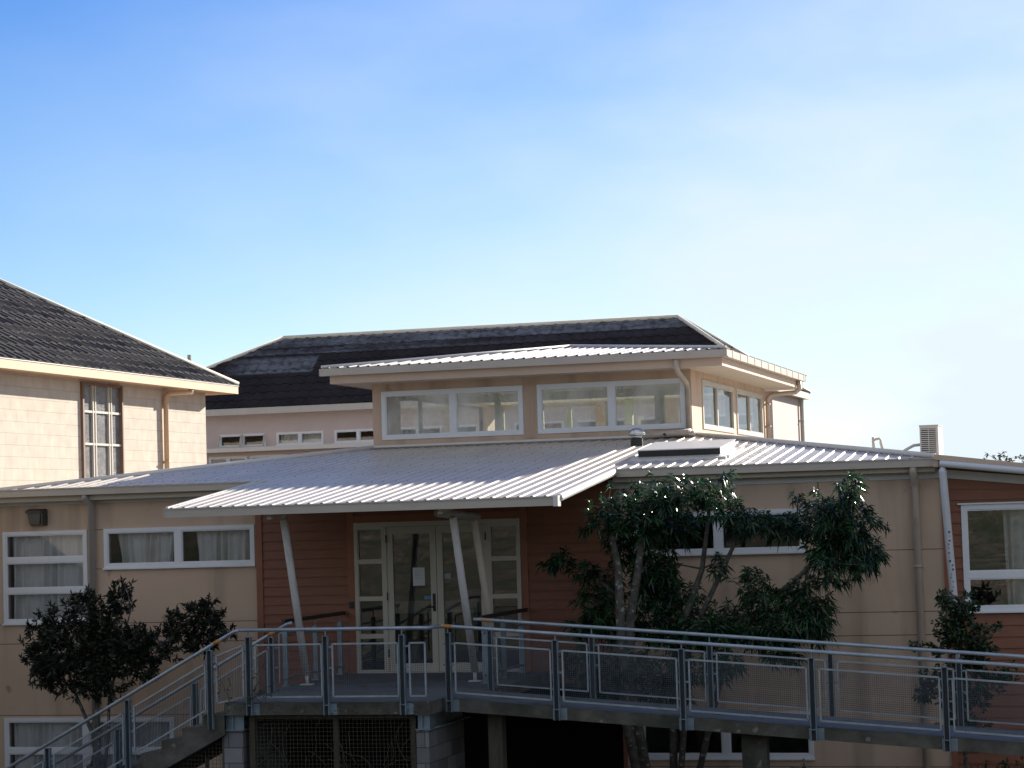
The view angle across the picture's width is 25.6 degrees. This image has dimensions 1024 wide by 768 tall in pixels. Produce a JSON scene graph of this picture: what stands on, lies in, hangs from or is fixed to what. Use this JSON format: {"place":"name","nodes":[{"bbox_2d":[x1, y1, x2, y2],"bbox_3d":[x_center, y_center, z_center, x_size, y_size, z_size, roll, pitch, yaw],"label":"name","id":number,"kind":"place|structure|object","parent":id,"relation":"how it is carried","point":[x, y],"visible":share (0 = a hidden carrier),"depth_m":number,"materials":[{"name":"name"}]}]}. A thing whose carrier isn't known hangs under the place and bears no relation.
{"place":"outdoors","nodes":[
{"label":"outdoors","id":0,"kind":"place"},
{"bbox_2d":[0,278,238,487],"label":"block building","id":1,"kind":"structure","parent":0,"point":[83,396],"depth_m":41.69,"materials":[{"name":"beige brick"}]},
{"bbox_2d":[80,381,124,477],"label":"window","id":2,"kind":"structure","parent":1,"relation":"in","point":[101,405],"depth_m":41.52,"materials":[{"name":"white glass"}]},
{"bbox_2d":[205,314,810,463],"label":"building","id":3,"kind":"structure","parent":0,"point":[287,399],"depth_m":55.85,"materials":[{"name":"paint"}]},
{"bbox_2d":[209,456,247,463],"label":"window","id":4,"kind":"structure","parent":3,"relation":"in","point":[228,459],"depth_m":54.52,"materials":[{"name":"white metal"}]},
{"bbox_2d":[217,433,265,447],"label":"window","id":5,"kind":"structure","parent":3,"relation":"in","point":[242,436],"depth_m":56.07,"materials":[{"name":"white metal"}]},
{"bbox_2d":[249,454,288,458],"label":"window","id":6,"kind":"structure","parent":3,"relation":"in","point":[255,456],"depth_m":54.28,"materials":[{"name":"white metal"}]},
{"bbox_2d":[275,431,323,445],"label":"window","id":7,"kind":"structure","parent":3,"relation":"in","point":[305,437],"depth_m":55.78,"materials":[{"name":"white metal"}]},
{"bbox_2d":[334,429,373,443],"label":"window","id":8,"kind":"structure","parent":3,"relation":"in","point":[358,431],"depth_m":55.31,"materials":[{"name":"white metal"}]},
{"bbox_2d":[401,426,441,433],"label":"window","id":9,"kind":"structure","parent":3,"relation":"in","point":[424,427],"depth_m":54.85,"materials":[{"name":"white metal"}]},
{"bbox_2d":[458,424,478,430],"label":"window","id":10,"kind":"structure","parent":3,"relation":"in","point":[471,425],"depth_m":54.49,"materials":[{"name":"white metal"}]},
{"bbox_2d":[514,421,563,429],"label":"window","id":11,"kind":"structure","parent":3,"relation":"in","point":[545,422],"depth_m":53.96,"materials":[{"name":"white metal"}]},
{"bbox_2d":[588,418,624,424],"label":"window","id":12,"kind":"structure","parent":3,"relation":"in","point":[618,419],"depth_m":53.50,"materials":[{"name":"white metal"}]},
{"bbox_2d":[638,417,654,424],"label":"window","id":13,"kind":"structure","parent":3,"relation":"in","point":[639,418],"depth_m":53.33,"materials":[{"name":"white metal"}]},
{"bbox_2d":[704,413,753,427],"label":"window","id":14,"kind":"structure","parent":3,"relation":"in","point":[739,414],"depth_m":52.68,"materials":[{"name":"white metal"}]},
{"bbox_2d":[0,0,1023,462],"label":"sky","id":15,"kind":"structure","parent":0,"point":[830,191],"materials":[{"name":"blue"}]},
{"bbox_3d":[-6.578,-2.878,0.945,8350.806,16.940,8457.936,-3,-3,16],"label":"ground","id":16,"kind":"structure","parent":0,"visible":0},
{"bbox_2d":[17,576,237,767],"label":"dark tree","id":17,"kind":"object","parent":16,"relation":"on","point":[127,647],"visible":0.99,"depth_m":34.09,"materials":[{"name":"green plant"}]},
{"bbox_2d":[120,711,226,767],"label":"concrete stairs","id":18,"kind":"structure","parent":16,"relation":"on","point":[191,742],"depth_m":29.97,"materials":[{"name":"grey concrete"}]},
{"bbox_2d":[6,629,244,767],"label":"stair railing","id":19,"kind":"object","parent":18,"relation":"attached to","point":[126,715],"visible":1,"depth_m":30.03,"materials":[{"name":"metal"}]},
{"bbox_2d":[52,621,292,767],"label":"stair railing","id":20,"kind":"object","parent":18,"relation":"attached to","point":[271,679],"visible":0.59,"depth_m":31.90,"materials":[{"name":"metal"}]},
{"bbox_2d":[180,736,224,767],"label":"wire screen","id":21,"kind":"object","parent":16,"relation":"on","point":[207,764],"visible":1,"depth_m":29.91,"materials":[{"name":"black metal"}]},
{"bbox_2d":[249,714,416,767],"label":"wire screen","id":22,"kind":"object","parent":16,"relation":"on","point":[336,727],"visible":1,"depth_m":29.47,"materials":[{"name":"black metal"}]},
{"bbox_2d":[0,344,1023,767],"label":"building","id":23,"kind":"structure","parent":16,"relation":"on","point":[488,516],"depth_m":35.36,"materials":[{"name":"beige paint"}]},
{"bbox_2d":[25,509,47,525],"bbox_3d":[-7.652,2.144,36.322,0.300,0.270,0.190,-3,-3,16],"label":"wall lamp","id":24,"kind":"object","parent":23,"relation":"attached to","point":[37,517],"visible":1,"depth_m":36.26,"materials":[{"name":"black metal"}]},
{"bbox_2d":[2,530,88,625],"bbox_3d":[-7.475,3.123,36.440,1.531,1.502,0.326,-3,-3,16],"label":"window","id":25,"kind":"structure","parent":23,"relation":"in","point":[48,565],"depth_m":36.46,"materials":[{"name":"white metal"}]},
{"bbox_2d":[4,717,173,767],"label":"window","id":26,"kind":"structure","parent":23,"relation":"in","point":[30,734],"depth_m":36.26,"materials":[{"name":"white metal"}]},
{"bbox_2d":[102,524,255,569],"bbox_3d":[-5.239,2.589,35.825,2.618,0.652,0.330,-3,-3,16],"label":"window","id":27,"kind":"structure","parent":23,"relation":"in","point":[220,545],"depth_m":35.75,"materials":[{"name":"white metal"}]},
{"bbox_2d":[386,526,439,671],"bbox_3d":[-1.526,3.292,34.566,0.793,2.214,0.111,-3,-3,16],"label":"door","id":28,"kind":"structure","parent":23,"relation":"in","point":[394,607],"depth_m":34.58,"materials":[{"name":"beige metal"}]},
{"bbox_2d":[413,567,424,585],"bbox_3d":[-1.427,2.950,34.585,0.190,0.275,0.006,-3,-3,16],"label":"paper notice","id":29,"kind":"object","parent":23,"relation":"attached to","point":[418,576],"visible":1,"depth_m":34.58,"materials":[{"name":"white paper"}]},
{"bbox_2d":[400,397,482,433],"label":"window","id":30,"kind":"structure","parent":23,"relation":"in","point":[420,401],"depth_m":42.70,"materials":[{"name":"white metal"}]},
{"bbox_2d":[381,385,523,439],"bbox_3d":[-1.054,0.512,39.778,2.610,0.859,0.070,-3,-3,16],"label":"window","id":31,"kind":"structure","parent":23,"relation":"in","point":[437,397],"depth_m":39.75,"materials":[{"name":"white metal"}]},
{"bbox_2d":[436,524,486,670],"bbox_3d":[-0.748,3.257,34.376,0.793,2.214,0.050,-3,-3,16],"label":"door","id":32,"kind":"structure","parent":23,"relation":"in","point":[444,606],"depth_m":34.42,"materials":[{"name":"beige metal"}]},
{"bbox_2d":[502,404,595,429],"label":"window","id":33,"kind":"structure","parent":23,"relation":"in","point":[569,417],"depth_m":46.94,"materials":[{"name":"green paint"}]},
{"bbox_2d":[537,378,685,433],"bbox_3d":[1.711,0.383,38.989,2.627,0.859,0.070,-3,-3,16],"label":"window","id":34,"kind":"structure","parent":23,"relation":"in","point":[581,424],"depth_m":38.96,"materials":[{"name":"white metal"}]},
{"bbox_2d":[606,401,654,425],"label":"window","id":35,"kind":"structure","parent":23,"relation":"in","point":[644,402],"depth_m":46.63,"materials":[{"name":"green paint"}]},
{"bbox_2d":[680,397,754,431],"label":"window","id":36,"kind":"structure","parent":23,"relation":"in","point":[712,399],"depth_m":46.09,"materials":[{"name":"green paint"}]},
{"bbox_2d":[701,379,734,432],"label":"window","id":37,"kind":"structure","parent":23,"relation":"in","point":[715,386],"depth_m":40.77,"materials":[{"name":"white metal"}]},
{"bbox_2d":[634,508,805,556],"bbox_3d":[3.045,2.200,33.343,2.590,0.652,0.100,-3,-3,16],"label":"window","id":38,"kind":"structure","parent":23,"relation":"in","point":[718,541],"depth_m":33.24,"materials":[{"name":"white metal"}]},
{"bbox_2d":[644,711,814,759],"bbox_3d":[3.144,5.168,33.167,2.610,0.702,0.100,-3,-3,16],"label":"window","id":39,"kind":"structure","parent":23,"relation":"in","point":[726,742],"depth_m":33.13,"materials":[{"name":"white metal"}]},
{"bbox_2d":[736,388,763,437],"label":"window","id":40,"kind":"structure","parent":23,"relation":"in","point":[748,394],"depth_m":43.99,"materials":[{"name":"white metal"}]},
{"bbox_2d":[872,437,883,448],"bbox_3d":[5.637,0.947,34.744,0.194,0.260,0.048,-3,-3,16],"label":"roof conduit","id":41,"kind":"object","parent":23,"relation":"on","point":[874,439],"visible":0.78,"depth_m":34.74,"materials":[{"name":"white metal"}]},
{"bbox_2d":[897,425,943,460],"bbox_3d":[6.213,0.915,34.445,0.692,0.545,0.769,-3,-3,16],"label":"air conditioner","id":42,"kind":"object","parent":23,"relation":"on","point":[931,438],"visible":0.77,"depth_m":34.05,"materials":[{"name":"white plastic"}]},
{"bbox_2d":[961,503,1023,612],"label":"window","id":43,"kind":"structure","parent":23,"relation":"in","point":[1013,513],"depth_m":32.30,"materials":[{"name":"white metal"}]},
{"bbox_2d":[224,671,1023,767],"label":"entrance walkway","id":44,"kind":"structure","parent":16,"relation":"on","point":[440,744],"depth_m":29.35,"materials":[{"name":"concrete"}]},
{"bbox_2d":[281,611,345,686],"bbox_3d":[-2.928,3.924,33.615,0.120,0.958,2.510,-3,-3,16],"label":"porch handrail","id":45,"kind":"object","parent":44,"relation":"on","point":[285,635],"visible":0.74,"depth_m":33.60,"materials":[{"name":"metal"}]},
{"bbox_2d":[238,625,441,715],"bbox_3d":[-2.245,3.742,29.572,2.644,1.139,0.539,-3,-3,16],"label":"landing railing","id":46,"kind":"object","parent":44,"relation":"on","point":[329,708],"visible":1,"depth_m":29.35,"materials":[{"name":"metal"}]},
{"bbox_2d":[213,657,435,767],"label":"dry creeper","id":47,"kind":"object","parent":46,"relation":"attached to","point":[250,698],"visible":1,"depth_m":29.53,"materials":[{"name":"brown plant"}]},
{"bbox_2d":[479,608,527,683],"bbox_3d":[-0.100,3.797,32.892,0.120,0.958,2.350,-3,-3,16],"label":"porch handrail","id":48,"kind":"object","parent":44,"relation":"on","point":[503,634],"visible":0.66,"depth_m":32.80,"materials":[{"name":"metal"}]},
{"bbox_2d":[439,624,1023,751],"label":"ramp railing","id":49,"kind":"object","parent":44,"relation":"on","point":[815,732],"visible":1,"depth_m":28.51,"materials":[{"name":"metal"}]},
{"bbox_2d":[473,618,1023,725],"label":"ramp railing","id":50,"kind":"object","parent":44,"relation":"on","point":[709,652],"visible":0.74,"depth_m":29.83,"materials":[{"name":"metal"}]},
{"bbox_2d":[535,468,892,767],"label":"oleander tree","id":51,"kind":"object","parent":16,"relation":"on","point":[653,515],"visible":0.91,"depth_m":31.57,"materials":[{"name":"green plant"}]},
{"bbox_2d":[908,588,1020,767],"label":"round leaf shrub","id":52,"kind":"object","parent":16,"relation":"on","point":[954,632],"visible":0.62,"depth_m":30.63,"materials":[{"name":"green plant"}]},
{"bbox_2d":[971,756,1023,767],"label":"bush","id":53,"kind":"object","parent":16,"relation":"on","point":[1005,764],"visible":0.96,"depth_m":31.08,"materials":[{"name":"green plant"}]},
{"bbox_2d":[983,451,1023,462],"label":"distant tree","id":54,"kind":"object","parent":16,"relation":"on","point":[1002,456],"visible":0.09,"depth_m":61.54,"materials":[{"name":"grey plant"}]}
]}

